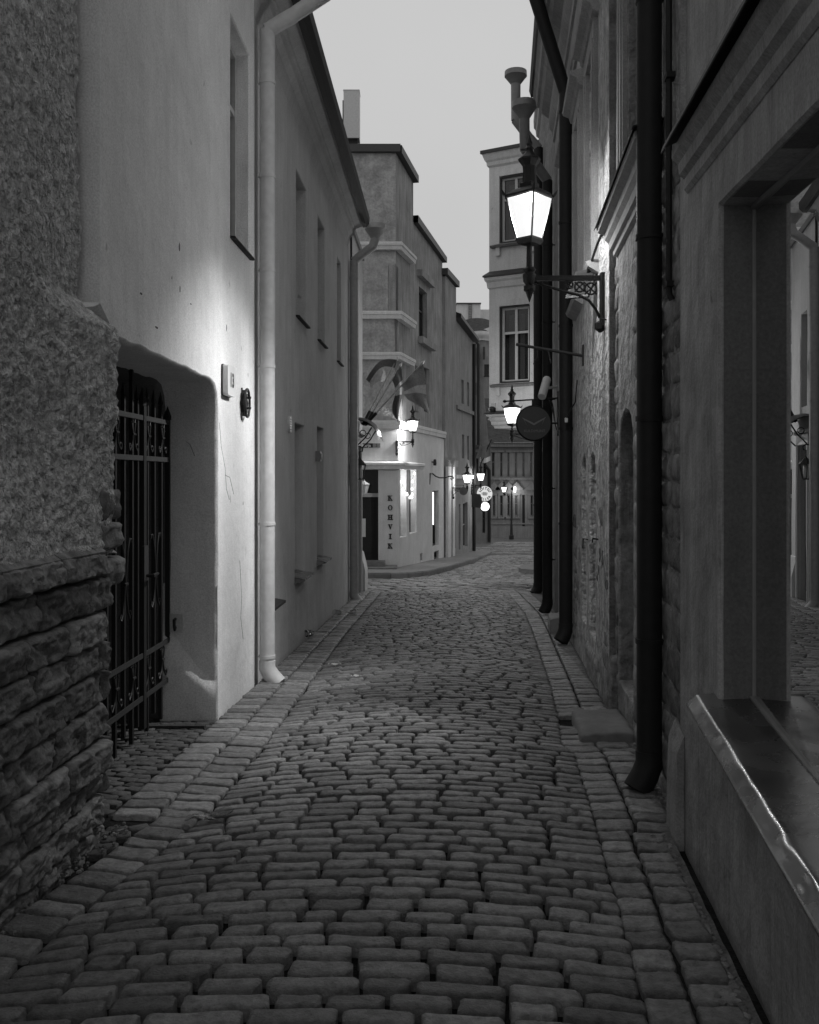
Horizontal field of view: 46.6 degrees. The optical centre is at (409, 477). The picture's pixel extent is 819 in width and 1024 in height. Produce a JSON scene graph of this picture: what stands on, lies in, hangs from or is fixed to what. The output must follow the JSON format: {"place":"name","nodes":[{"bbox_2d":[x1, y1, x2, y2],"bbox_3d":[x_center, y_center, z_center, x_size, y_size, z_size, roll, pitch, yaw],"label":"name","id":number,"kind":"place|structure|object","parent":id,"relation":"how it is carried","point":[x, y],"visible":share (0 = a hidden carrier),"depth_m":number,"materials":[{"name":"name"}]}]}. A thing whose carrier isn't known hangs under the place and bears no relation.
{"place":"outdoors","nodes":[
{"label":"outdoors","id":0,"kind":"place"},
{"bbox_2d":[85,718,216,861],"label":"gateway paving","id":1,"kind":"structure","parent":0,"point":[142,761],"depth_m":6.25,"materials":[{"name":"grey stone"}]},
{"bbox_2d":[110,724,205,730],"bbox_3d":[-1.937,1.938,7.305,0.732,0.065,0.050,0,0,0],"label":"threshold bar","id":2,"kind":"object","parent":1,"relation":"on","point":[178,726],"visible":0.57,"depth_m":7.28,"materials":[{"name":"grey stone"}]},
{"bbox_2d":[332,609,340,614],"bbox_3d":[-1.173,2.196,15.432,0.125,0.103,0.105,0,0,31],"label":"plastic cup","id":3,"kind":"object","parent":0,"point":[338,612],"visible":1,"depth_m":15.46,"materials":[{"name":"grey plastic"}]},
{"bbox_2d":[0,589,769,1023],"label":"road","id":4,"kind":"structure","parent":0,"point":[404,831],"depth_m":4.12,"materials":[{"name":"stone"}]},
{"bbox_2d":[0,816,197,980],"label":"gutter beside rubble wall","id":5,"kind":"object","parent":4,"relation":"on","point":[55,911],"visible":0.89,"depth_m":4.03,"materials":[{"name":"stone"}]},
{"bbox_2d":[186,806,231,820],"bbox_3d":[-1.050,1.782,5.035,0.278,0.058,0.157,0,0,-12],"label":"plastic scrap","id":6,"kind":"object","parent":4,"relation":"on","point":[208,814],"visible":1,"depth_m":5.02,"materials":[{"name":"grey plastic"}]},
{"bbox_2d":[104,590,380,826],"bbox_3d":[-1.081,2.197,12.987,0.544,0.776,16.002,0,0,2],"label":"gutter beside plaster house","id":7,"kind":"object","parent":4,"relation":"on","point":[202,772],"visible":0.81,"depth_m":6.74,"materials":[{"name":"stone"}]},
{"bbox_2d":[305,630,313,637],"bbox_3d":[-1.338,2.081,12.697,0.109,0.107,0.130,0,0,36],"label":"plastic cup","id":8,"kind":"object","parent":7,"relation":"on","point":[307,633],"visible":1,"depth_m":12.72,"materials":[{"name":"grey plastic"}]},
{"bbox_2d":[548,613,558,635],"bbox_3d":[2.148,2.107,13.499,0.347,0.348,0.843,0,0,6],"label":"doorstep","id":9,"kind":"object","parent":4,"relation":"on","point":[553,622],"visible":0.36,"depth_m":13.10,"materials":[{"name":"stone"}]},
{"bbox_2d":[506,590,634,753],"bbox_3d":[1.921,2.230,13.731,0.687,0.724,14.643,0,0,4],"label":"gutter beside stone house","id":10,"kind":"object","parent":4,"relation":"on","point":[572,688],"visible":0.73,"depth_m":9.34,"materials":[{"name":"stone"}]},
{"bbox_2d":[572,709,633,745],"bbox_3d":[1.461,1.946,7.222,0.408,0.246,0.930,0,0,5],"label":"doorstep","id":11,"kind":"object","parent":10,"relation":"on","point":[605,725],"visible":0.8,"depth_m":7.01,"materials":[{"name":"stone"}]},
{"bbox_2d":[530,593,761,1023],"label":"mortar strip","id":12,"kind":"object","parent":4,"relation":"on","point":[746,1005],"visible":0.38,"depth_m":3.80,"materials":[{"name":"grey concrete"}]},
{"bbox_2d":[0,742,753,1023],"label":"gravel","id":13,"kind":"structure","parent":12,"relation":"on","point":[714,945],"depth_m":4.07,"materials":[{"name":"stone"}]},
{"bbox_2d":[573,751,749,1023],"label":"gutter beside shop","id":14,"kind":"object","parent":4,"relation":"on","point":[681,974],"visible":0.88,"depth_m":3.90,"materials":[{"name":"stone"}]},
{"bbox_2d":[313,0,538,309],"label":"sky","id":15,"kind":"structure","parent":0,"point":[429,75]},
{"bbox_2d":[368,550,490,578],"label":"pavement","id":16,"kind":"structure","parent":0,"point":[434,566],"depth_m":28.45,"materials":[{"name":"stone"}]},
{"bbox_2d":[349,144,446,568],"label":"cafe building","id":17,"kind":"structure","parent":16,"relation":"on","point":[402,289],"depth_m":28.40,"materials":[{"name":"grey paint"}]},
{"bbox_2d":[342,89,359,143],"bbox_3d":[-1.755,-10.773,28.650,0.525,1.640,0.520,0,0,0],"label":"chimney","id":18,"kind":"object","parent":17,"relation":"on","point":[351,111],"visible":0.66,"depth_m":28.40,"materials":[{"name":"metal"}]},
{"bbox_2d":[362,480,368,492],"bbox_3d":[-1.562,0.236,27.750,0.844,0.462,0.271,0,0,32],"label":"door lantern","id":19,"kind":"object","parent":17,"relation":"attached to","point":[365,485],"depth_m":27.52,"materials":[{"name":"white glass"}]},
{"bbox_2d":[362,497,377,559],"bbox_3d":[-1.560,1.575,28.410,1.280,1.974,0.060,0,0,0],"label":"door","id":20,"kind":"structure","parent":17,"relation":"in","point":[369,505],"depth_m":28.38,"materials":[{"name":"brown wood"}]},
{"bbox_2d":[362,443,379,447],"bbox_3d":[-1.215,-0.938,27.987,0.710,0.131,0.026,0,0,0],"label":"street plate","id":21,"kind":"object","parent":17,"relation":"attached to","point":[372,445],"visible":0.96,"depth_m":27.98,"materials":[{"name":"black paint"}]},
{"bbox_2d":[388,266,388,310],"bbox_3d":[-0.571,-5.529,28.160,0.020,1.417,0.356,0,0,13],"label":"window","id":22,"kind":"structure","parent":17,"relation":"in","point":[388,266],"depth_m":27.99,"materials":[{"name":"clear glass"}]},
{"bbox_2d":[395,406,419,455],"bbox_3d":[-0.039,-1.381,28.002,0.684,1.483,0.393,0,0,25],"label":"street lantern","id":23,"kind":"object","parent":17,"relation":"attached to","point":[412,422],"visible":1,"depth_m":27.91,"materials":[{"name":"black metal"}]},
{"bbox_2d":[401,472,414,498],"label":"string lights","id":24,"kind":"object","parent":17,"relation":"hanging from","point":[411,496],"visible":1,"depth_m":29.31,"materials":[{"name":"white glass"}]},
{"bbox_2d":[409,470,410,531],"bbox_3d":[-0.103,0.749,29.995,0.050,1.996,1.003,0,0,13],"label":"window","id":25,"kind":"structure","parent":17,"relation":"in","point":[409,470],"depth_m":30.42,"materials":[{"name":"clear glass"}]},
{"bbox_2d":[419,291,422,335],"bbox_3d":[0.277,-5.427,31.745,0.058,1.654,1.276,0,0,13],"label":"window","id":26,"kind":"structure","parent":17,"relation":"in","point":[420,294],"depth_m":32.20,"materials":[{"name":"black glass"}]},
{"bbox_2d":[433,492,433,524],"bbox_3d":[0.812,1.079,33.024,0.050,1.129,0.082,0,0,13],"label":"light tube","id":27,"kind":"object","parent":17,"relation":"attached to","point":[433,508],"visible":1,"depth_m":33.01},
{"bbox_2d":[433,491,434,544],"bbox_3d":[0.767,1.448,33.514,0.058,1.948,1.087,0,0,13],"label":"window","id":28,"kind":"structure","parent":17,"relation":"in","point":[433,491],"depth_m":33.98,"materials":[{"name":"white glass"}]},
{"bbox_2d":[430,473,453,479],"bbox_3d":[1.043,0.047,33.003,0.268,0.400,1.304,0,0,42],"label":"scroll bracket","id":29,"kind":"object","parent":17,"relation":"attached to","point":[440,477],"visible":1,"depth_m":33.08,"materials":[{"name":"black metal"}]},
{"bbox_2d":[367,579,533,592],"bbox_3d":[1.010,2.602,22.673,30.234,0.272,4.500,0,0,0],"label":"crossing","id":30,"kind":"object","parent":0,"point":[393,585],"visible":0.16,"depth_m":22.77,"materials":[{"name":"stone"}]},
{"bbox_2d":[368,542,533,579],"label":"road","id":31,"kind":"structure","parent":0,"point":[499,567],"depth_m":30.78,"materials":[{"name":"stone"}]},
{"bbox_2d":[476,439,491,463],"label":"street flag","id":32,"kind":"object","parent":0,"point":[483,453],"visible":0.98,"depth_m":47.02,"materials":[{"name":"fabric"}]},
{"bbox_2d":[444,538,533,555],"bbox_3d":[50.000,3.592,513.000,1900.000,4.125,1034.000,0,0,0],"label":"ground","id":33,"kind":"structure","parent":0,"point":[493,540],"depth_m":61.12,"materials":[{"name":"grey stone"}]},
{"bbox_2d":[0,0,125,927],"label":"rubble wall","id":34,"kind":"structure","parent":33,"relation":"on","point":[61,538],"depth_m":4.22,"materials":[{"name":"stone"}]},
{"bbox_2d":[75,0,254,721],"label":"plaster house","id":35,"kind":"structure","parent":33,"relation":"on","point":[164,105],"depth_m":7.39,"materials":[{"name":"white paint"}]},
{"bbox_2d":[103,369,170,758],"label":"iron gate","id":36,"kind":"structure","parent":35,"relation":"attached to","point":[141,653],"depth_m":6.92,"materials":[{"name":"black metal"}]},
{"bbox_2d":[170,613,182,632],"bbox_3d":[-1.878,1.168,7.588,0.120,0.157,0.068,0,0,0],"label":"wall hook","id":37,"kind":"object","parent":35,"relation":"attached to","point":[176,622],"depth_m":7.61,"materials":[{"name":"paint"}]},
{"bbox_2d":[221,364,235,397],"bbox_3d":[-1.507,-0.800,7.900,0.071,0.260,0.310,0,0,0],"label":"house number box","id":38,"kind":"object","parent":35,"relation":"attached to","point":[228,380],"visible":1,"depth_m":7.77,"materials":[{"name":"white plastic"}]},
{"bbox_2d":[230,44,235,235],"bbox_3d":[-1.660,-3.000,8.490,0.058,1.880,0.782,0,0,2],"label":"window","id":39,"kind":"structure","parent":35,"relation":"in","point":[232,54],"depth_m":8.83,"materials":[{"name":"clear glass"}]},
{"bbox_2d":[240,388,250,419],"bbox_3d":[-1.472,-0.658,8.570,0.079,0.297,0.234,0,0,0],"label":"wall anchor","id":40,"kind":"object","parent":35,"relation":"attached to","point":[245,401],"depth_m":8.50,"materials":[{"name":"black metal"}]},
{"bbox_2d":[82,231,367,591],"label":"corner house","id":41,"kind":"structure","parent":33,"relation":"on","point":[355,246],"depth_m":20.55,"materials":[{"name":"paint"}]},
{"bbox_2d":[358,446,365,479],"bbox_3d":[-0.993,-0.295,19.000,0.300,0.682,0.260,0,0,-29],"label":"hanging lantern","id":42,"kind":"object","parent":41,"relation":"attached to","point":[360,463],"visible":0.74,"depth_m":18.96,"materials":[{"name":"black metal"}]},
{"bbox_2d":[358,417,382,446],"bbox_3d":[-0.849,-0.925,19.975,0.500,0.670,1.568,0,0,2],"label":"door canopy","id":43,"kind":"object","parent":41,"relation":"attached to","point":[372,424],"visible":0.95,"depth_m":19.41,"materials":[{"name":"black metal"}]},
{"bbox_2d":[362,357,397,425],"bbox_3d":[-0.657,-1.865,20.518,0.844,1.524,0.274,0,0,-18],"label":"flag","id":44,"kind":"object","parent":43,"relation":"attached to","point":[382,371],"visible":1,"depth_m":20.48,"materials":[{"name":"black fabric"}]},
{"bbox_2d":[364,363,402,425],"bbox_3d":[-0.575,-1.815,20.661,0.956,1.429,0.170,0,0,-26],"label":"flag","id":45,"kind":"object","parent":43,"relation":"attached to","point":[397,379],"visible":0.96,"depth_m":20.79,"materials":[{"name":"grey fabric"}]},
{"bbox_2d":[364,360,429,425],"bbox_3d":[-0.260,-1.802,20.287,1.410,1.412,0.157,0,0,-2],"label":"flag","id":46,"kind":"object","parent":43,"relation":"attached to","point":[413,384],"visible":1,"depth_m":20.29,"materials":[{"name":"grey fabric"}]},
{"bbox_2d":[254,0,369,686],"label":"long house","id":47,"kind":"structure","parent":33,"relation":"on","point":[321,214],"depth_m":12.65,"materials":[{"name":"paint"}]},
{"bbox_2d":[287,416,291,432],"bbox_3d":[-1.426,-0.630,11.320,0.034,0.200,0.141,0,0,2],"label":"wall vent","id":48,"kind":"object","parent":47,"relation":"attached to","point":[289,423],"depth_m":11.28,"materials":[{"name":"grey metal"}]},
{"bbox_2d":[258,0,329,682],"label":"downpipe","id":49,"kind":"object","parent":47,"relation":"attached to","point":[269,31],"visible":0.98,"depth_m":9.25,"materials":[{"name":"metal"}]},
{"bbox_2d":[315,451,321,461],"bbox_3d":[-1.316,-0.305,13.810,0.089,0.150,0.140,0,0,0],"label":"junction box","id":50,"kind":"object","parent":47,"relation":"attached to","point":[318,456],"visible":1,"depth_m":13.74,"materials":[{"name":"grey metal"}]},
{"bbox_2d":[349,221,384,599],"bbox_3d":[-0.829,-1.219,18.650,0.714,7.512,0.400,0,0,0],"label":"downpipe","id":51,"kind":"object","parent":47,"relation":"attached to","point":[375,230],"visible":0.98,"depth_m":18.62,"materials":[{"name":"grey metal"}]},
{"bbox_2d":[442,268,459,556],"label":"narrow house","id":52,"kind":"structure","parent":33,"relation":"on","point":[450,282],"depth_m":35.59,"materials":[{"name":"grey paint"}]},
{"bbox_2d":[452,463,472,498],"bbox_3d":[2.018,0.126,35.852,0.739,1.380,0.401,0,0,25],"label":"street lantern","id":53,"kind":"object","parent":52,"relation":"attached to","point":[467,475],"visible":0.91,"depth_m":35.74,"materials":[{"name":"black metal"}]},
{"bbox_2d":[459,485,466,494],"bbox_3d":[1.766,0.468,35.673,0.294,0.382,1.378,0,0,-21],"label":"round shop sign","id":54,"kind":"object","parent":52,"relation":"attached to","point":[463,490],"visible":0.94,"depth_m":35.08,"materials":[{"name":"black metal"}]},
{"bbox_2d":[444,312,478,554],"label":"end house","id":55,"kind":"structure","parent":33,"relation":"on","point":[467,337],"depth_m":39.59,"materials":[{"name":"grey paint"}]},
{"bbox_2d":[463,503,464,546],"bbox_3d":[2.199,1.978,39.579,0.058,1.859,1.168,0,0,13],"label":"window","id":56,"kind":"structure","parent":55,"relation":"in","point":[463,503],"depth_m":39.92,"materials":[{"name":"black glass"}]},
{"bbox_2d":[472,493,481,507],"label":"dark sign board","id":57,"kind":"object","parent":55,"relation":"attached to","point":[476,500],"visible":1,"depth_m":41.12,"materials":[{"name":"black metal"}]},
{"bbox_2d":[471,463,485,494],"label":"street lantern","id":58,"kind":"object","parent":55,"relation":"attached to","point":[480,474],"visible":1,"depth_m":40.87,"materials":[{"name":"white glass"}]},
{"bbox_2d":[477,485,491,500],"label":"tavern sign","id":59,"kind":"object","parent":55,"relation":"attached to","point":[485,492],"visible":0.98,"depth_m":41.46,"materials":[{"name":"white metal"}]},
{"bbox_2d":[481,502,488,510],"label":"ball lamp","id":60,"kind":"object","parent":55,"relation":"attached to","point":[484,506],"visible":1,"depth_m":41.17,"materials":[{"name":"white glass"}]},
{"bbox_2d":[466,318,488,445],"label":"rounded house","id":61,"kind":"structure","parent":33,"relation":"on","point":[480,327],"depth_m":83.42,"materials":[{"name":"paint"}]},
{"bbox_2d":[481,310,488,319],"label":"gable","id":62,"kind":"structure","parent":61,"relation":"on","point":[484,314],"depth_m":94.00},
{"bbox_2d":[476,445,490,542],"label":"house","id":63,"kind":"structure","parent":33,"relation":"on","point":[483,526],"depth_m":62.00,"materials":[{"name":"grey paint"}]},
{"bbox_2d":[476,458,477,474],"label":"window","id":64,"kind":"structure","parent":63,"relation":"in","point":[476,458],"depth_m":62.12,"materials":[{"name":"black glass"}]},
{"bbox_2d":[482,510,484,532],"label":"window","id":65,"kind":"structure","parent":63,"relation":"in","point":[483,512],"depth_m":62.12,"materials":[{"name":"black glass"}]},
{"bbox_2d":[501,482,513,539],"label":"street lantern","id":66,"kind":"object","parent":33,"relation":"on","point":[511,535],"visible":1,"depth_m":65.93,"materials":[{"name":"black metal"}]},
{"bbox_2d":[484,398,533,537],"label":"facade","id":67,"kind":"structure","parent":33,"relation":"on","point":[512,465],"depth_m":70.00,"materials":[{"name":"grey paint"}]},
{"bbox_2d":[492,452,494,476],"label":"window","id":68,"kind":"structure","parent":67,"relation":"in","point":[493,453],"depth_m":70.19,"materials":[{"name":"black glass"}]},
{"bbox_2d":[493,495,494,515],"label":"window","id":69,"kind":"structure","parent":67,"relation":"in","point":[493,495],"depth_m":70.15,"materials":[{"name":"black glass"}]},
{"bbox_2d":[500,452,501,476],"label":"window","id":70,"kind":"structure","parent":67,"relation":"in","point":[500,452],"depth_m":70.15,"materials":[{"name":"black glass"}]},
{"bbox_2d":[500,495,502,515],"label":"window","id":71,"kind":"structure","parent":67,"relation":"in","point":[501,496],"depth_m":70.15,"materials":[{"name":"black glass"}]},
{"bbox_2d":[507,452,508,476],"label":"window","id":72,"kind":"structure","parent":67,"relation":"in","point":[507,452],"depth_m":70.15,"materials":[{"name":"black glass"}]},
{"bbox_2d":[507,496,509,515],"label":"window","id":73,"kind":"structure","parent":67,"relation":"in","point":[508,497],"depth_m":70.15,"materials":[{"name":"black glass"}]},
{"bbox_2d":[515,452,516,476],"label":"window","id":74,"kind":"structure","parent":67,"relation":"in","point":[515,452],"depth_m":70.15,"materials":[{"name":"black glass"}]},
{"bbox_2d":[515,495,516,515],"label":"window","id":75,"kind":"structure","parent":67,"relation":"in","point":[515,495],"depth_m":70.15,"materials":[{"name":"black glass"}]},
{"bbox_2d":[522,452,523,476],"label":"window","id":76,"kind":"structure","parent":67,"relation":"in","point":[522,452],"depth_m":70.15,"materials":[{"name":"black glass"}]},
{"bbox_2d":[522,495,524,525],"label":"door","id":77,"kind":"structure","parent":67,"relation":"in","point":[523,496],"depth_m":70.12,"materials":[{"name":"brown wood"}]},
{"bbox_2d":[530,452,531,476],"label":"window","id":78,"kind":"structure","parent":67,"relation":"in","point":[530,452],"depth_m":70.15,"materials":[{"name":"black glass"}]},
{"bbox_2d":[531,495,532,515],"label":"window","id":79,"kind":"structure","parent":67,"relation":"in","point":[531,495],"depth_m":70.15,"materials":[{"name":"black glass"}]},
{"bbox_2d":[480,140,538,429],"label":"oriel house","id":80,"kind":"structure","parent":33,"relation":"on","point":[511,315],"depth_m":25.81,"materials":[{"name":"grey paint"}]},
{"bbox_2d":[488,403,495,419],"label":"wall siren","id":81,"kind":"structure","parent":80,"relation":"attached to","point":[492,408],"depth_m":25.79,"materials":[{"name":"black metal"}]},
{"bbox_2d":[502,176,522,241],"bbox_3d":[2.897,-7.255,25.696,0.815,1.750,0.050,0,0,30],"label":"window","id":82,"kind":"structure","parent":80,"relation":"in","point":[518,177],"depth_m":25.85,"materials":[{"name":"white wood"}]},
{"bbox_2d":[502,306,528,381],"bbox_3d":[2.897,-3.592,25.696,0.815,2.020,0.050,0,0,30],"label":"window","id":83,"kind":"structure","parent":80,"relation":"in","point":[516,332],"depth_m":25.69,"materials":[{"name":"grey wood"}]},
{"bbox_2d":[533,108,557,612],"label":"tall house","id":84,"kind":"structure","parent":33,"relation":"on","point":[544,134],"depth_m":16.17,"materials":[{"name":"grey concrete"}]},
{"bbox_2d":[502,386,533,442],"bbox_3d":[2.592,-1.350,22.128,0.883,1.640,0.472,0,0,15],"label":"street lantern","id":85,"kind":"object","parent":84,"relation":"attached to","point":[512,410],"visible":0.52,"depth_m":22.12,"materials":[{"name":"black metal"}]},
{"bbox_2d":[505,67,542,593],"bbox_3d":[2.440,-3.045,20.200,0.840,11.180,0.471,0,0,0],"label":"downpipe","id":86,"kind":"object","parent":84,"relation":"attached to","point":[515,77],"visible":0.63,"depth_m":20.11,"materials":[{"name":"metal"}]},
{"bbox_2d":[512,97,554,612],"bbox_3d":[2.030,-1.902,15.730,0.405,8.466,0.962,0,0,34],"label":"downpipe","id":87,"kind":"object","parent":84,"relation":"attached to","point":[523,108],"visible":0.91,"depth_m":15.92,"materials":[{"name":"metal"}]},
{"bbox_2d":[529,0,679,793],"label":"stone house","id":88,"kind":"structure","parent":33,"relation":"on","point":[596,40],"depth_m":7.95,"materials":[{"name":"stone"}]},
{"bbox_2d":[503,391,558,440],"bbox_3d":[1.916,-0.963,14.998,0.884,0.785,0.063,0,0,0],"label":"round sign","id":89,"kind":"object","parent":88,"relation":"attached to","point":[534,422],"visible":1,"depth_m":14.97,"materials":[{"name":"black metal"}]},
{"bbox_2d":[538,376,556,429],"bbox_3d":[2.229,-1.186,15.132,0.238,0.864,0.630,0,0,22],"label":"security camera","id":90,"kind":"object","parent":88,"relation":"attached to","point":[544,387],"visible":0.99,"depth_m":15.01,"materials":[{"name":"white plastic"}]},
{"bbox_2d":[516,343,583,365],"bbox_3d":[1.545,-1.357,10.467,0.746,0.274,0.064,0,0,11],"label":"sign bracket","id":91,"kind":"object","parent":88,"relation":"attached to","point":[549,350],"visible":1,"depth_m":10.46,"materials":[{"name":"black metal"}]},
{"bbox_2d":[529,0,572,644],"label":"downpipe","id":92,"kind":"object","parent":88,"relation":"attached to","point":[563,635],"visible":0.84,"depth_m":11.93,"materials":[{"name":"metal"}]},
{"bbox_2d":[501,135,604,332],"bbox_3d":[1.246,-2.140,8.281,0.878,1.740,0.472,0,0,18],"label":"street lantern","id":93,"kind":"object","parent":88,"relation":"attached to","point":[529,201],"visible":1,"depth_m":8.30,"materials":[{"name":"black metal"}]},
{"bbox_2d":[565,380,577,421],"bbox_3d":[1.965,-0.917,11.483,0.044,0.474,0.580,0,0,-5],"label":"cable end","id":94,"kind":"object","parent":88,"relation":"attached to","point":[566,419],"visible":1,"depth_m":11.38,"materials":[{"name":"black metal"}]},
{"bbox_2d":[565,234,602,299],"bbox_3d":[1.716,-1.937,8.723,0.298,0.509,0.701,0,0,-21],"label":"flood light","id":95,"kind":"object","parent":88,"relation":"attached to","point":[583,272],"visible":0.6,"depth_m":8.91,"materials":[{"name":"black metal"}]},
{"bbox_2d":[624,0,663,793],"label":"downpipe","id":96,"kind":"object","parent":88,"relation":"attached to","point":[643,776],"visible":0.96,"depth_m":5.54,"materials":[{"name":"metal"}]},
{"bbox_2d":[664,0,675,300],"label":"conduit","id":97,"kind":"object","parent":88,"relation":"attached to","point":[669,76],"visible":0.98,"depth_m":5.24,"materials":[{"name":"metal"}]},
{"bbox_2d":[661,0,818,1023],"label":"shop","id":98,"kind":"structure","parent":33,"relation":"on","point":[742,821],"depth_m":3.62,"materials":[{"name":"paint"}]},
{"bbox_2d":[749,145,818,783],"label":"window","id":99,"kind":"structure","parent":98,"relation":"in","point":[785,219],"depth_m":3.39,"materials":[{"name":"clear glass"}]},
{"bbox_2d":[519,563,533,573],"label":"pavement","id":100,"kind":"structure","parent":0,"point":[526,568],"depth_m":27.67,"materials":[{"name":"stone"}]},
{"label":"far chimney block","id":101,"kind":"object","parent":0,"visible":0},
{"bbox_2d":[456,303,480,319],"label":"stair head","id":102,"kind":"object","parent":101,"relation":"attached to","point":[469,310],"visible":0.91,"depth_m":92.00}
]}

